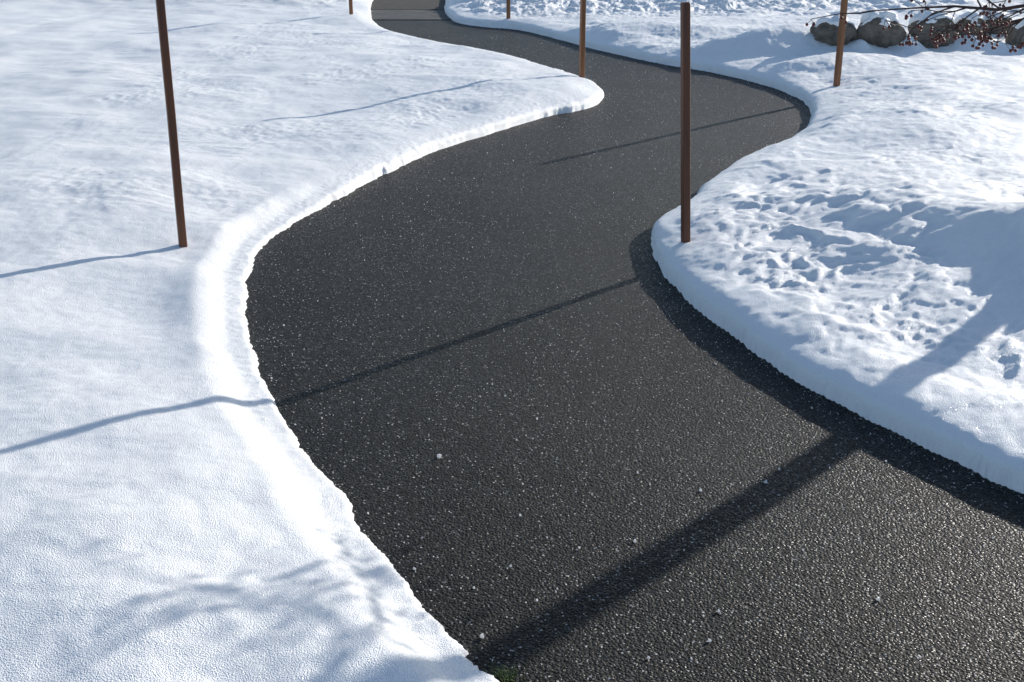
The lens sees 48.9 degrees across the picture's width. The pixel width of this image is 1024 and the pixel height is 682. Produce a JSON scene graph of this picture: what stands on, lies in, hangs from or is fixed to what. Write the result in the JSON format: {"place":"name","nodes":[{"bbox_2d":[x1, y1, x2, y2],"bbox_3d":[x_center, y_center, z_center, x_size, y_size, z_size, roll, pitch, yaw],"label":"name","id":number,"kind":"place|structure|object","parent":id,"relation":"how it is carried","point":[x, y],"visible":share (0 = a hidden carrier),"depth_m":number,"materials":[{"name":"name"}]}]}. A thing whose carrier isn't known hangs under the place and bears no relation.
{"place":"outdoors","nodes":[
{"label":"outdoors","id":0,"kind":"place"},
{"bbox_2d":[371,10,451,19],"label":"concrete sidewalk","id":1,"kind":"structure","parent":0,"point":[408,14],"depth_m":16.98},
{"bbox_2d":[0,0,1023,681],"bbox_3d":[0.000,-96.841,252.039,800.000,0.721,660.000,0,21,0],"label":"snow covered ground","id":2,"kind":"structure","parent":0,"point":[176,504],"depth_m":4.93,"materials":[{"name":"white snow"}]},
{"bbox_2d":[156,0,187,246],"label":"wooden stake","id":3,"kind":"object","parent":2,"relation":"on","point":[171,114],"visible":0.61,"depth_m":5.12,"materials":[{"name":"brown wood"}]},
{"bbox_2d":[349,0,352,13],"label":"wooden stake","id":4,"kind":"object","parent":2,"relation":"on","point":[350,7],"visible":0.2,"depth_m":15.57,"materials":[{"name":"brown wood"}]},
{"bbox_2d":[370,0,444,9],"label":"paved strip","id":5,"kind":"object","parent":2,"relation":"on","point":[407,4],"visible":0.25,"depth_m":18.58,"materials":[{"name":"grey asphalt"}]},
{"bbox_2d":[506,0,509,18],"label":"wooden stake","id":6,"kind":"object","parent":2,"relation":"on","point":[507,9],"visible":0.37,"depth_m":15.39,"materials":[{"name":"brown wood"}]},
{"bbox_2d":[579,0,585,77],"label":"wooden stake","id":7,"kind":"object","parent":2,"relation":"on","point":[582,38],"visible":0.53,"depth_m":10.37,"materials":[{"name":"brown wood"}]},
{"bbox_2d":[680,2,689,242],"bbox_3d":[0.803,-0.766,5.212,0.037,1.545,0.039,-9,23,-12],"label":"wooden stake","id":8,"kind":"object","parent":2,"relation":"on","point":[685,104],"visible":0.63,"depth_m":5.10,"materials":[{"name":"brown wood"}]},
{"bbox_2d":[810,15,856,45],"bbox_3d":[3.325,-3.187,11.631,0.467,0.357,0.409,0,21,0],"label":"boulder","id":9,"kind":"object","parent":2,"relation":"on","point":[824,30],"visible":0.77,"depth_m":11.51,"materials":[{"name":"grey stone"}]},
{"bbox_2d":[833,0,847,86],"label":"wooden stake","id":10,"kind":"object","parent":2,"relation":"on","point":[840,48],"visible":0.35,"depth_m":9.71,"materials":[{"name":"brown wood"}]},
{"bbox_2d":[854,10,906,47],"bbox_3d":[3.800,-3.190,11.691,0.553,0.488,0.398,0,21,0],"label":"boulder","id":11,"kind":"object","parent":2,"relation":"on","point":[870,30],"visible":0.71,"depth_m":11.54,"materials":[{"name":"grey stone"}]},
{"bbox_2d":[805,0,1023,52],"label":"crabapple tree","id":12,"kind":"object","parent":2,"relation":"on","point":[982,37],"visible":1,"depth_m":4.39,"materials":[{"name":"brown plant"}]},
{"bbox_2d":[908,10,955,47],"bbox_3d":[4.413,-3.241,11.890,0.508,0.480,0.502,0,21,0],"label":"boulder","id":13,"kind":"object","parent":2,"relation":"on","point":[919,17],"visible":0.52,"depth_m":11.71,"materials":[{"name":"grey stone"}]},
{"bbox_2d":[954,11,987,35],"bbox_3d":[4.915,-3.358,12.100,0.376,0.360,0.342,0,21,0],"label":"boulder","id":14,"kind":"object","parent":2,"relation":"on","point":[977,19],"visible":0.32,"depth_m":11.99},
{"bbox_2d":[981,10,1011,34],"bbox_3d":[5.356,-3.511,12.537,0.465,0.361,0.342,0,21,0],"label":"boulder","id":15,"kind":"object","parent":2,"relation":"on","point":[994,19],"visible":0.2,"depth_m":12.40,"materials":[{"name":"grey stone"}]},
{"bbox_2d":[1006,20,1023,46],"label":"boulder","id":16,"kind":"object","parent":2,"relation":"on","point":[1016,34],"visible":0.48,"depth_m":11.86,"materials":[{"name":"grey stone"}]},
{"bbox_2d":[244,20,1023,681],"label":"asphalt path","id":17,"kind":"structure","parent":0,"point":[542,300],"depth_m":3.61,"materials":[{"name":"black asphalt"}]},
{"bbox_2d":[484,661,529,681],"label":"grass tuft","id":18,"kind":"object","parent":17,"relation":"on","point":[501,675],"visible":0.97,"depth_m":2.49,"materials":[{"name":"green plant"}]},
{"bbox_2d":[256,35,1018,679],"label":"ice crumbs","id":19,"kind":"object","parent":17,"relation":"on","point":[604,421],"visible":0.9,"depth_m":3.91,"materials":[{"name":"white ice"}]}
]}

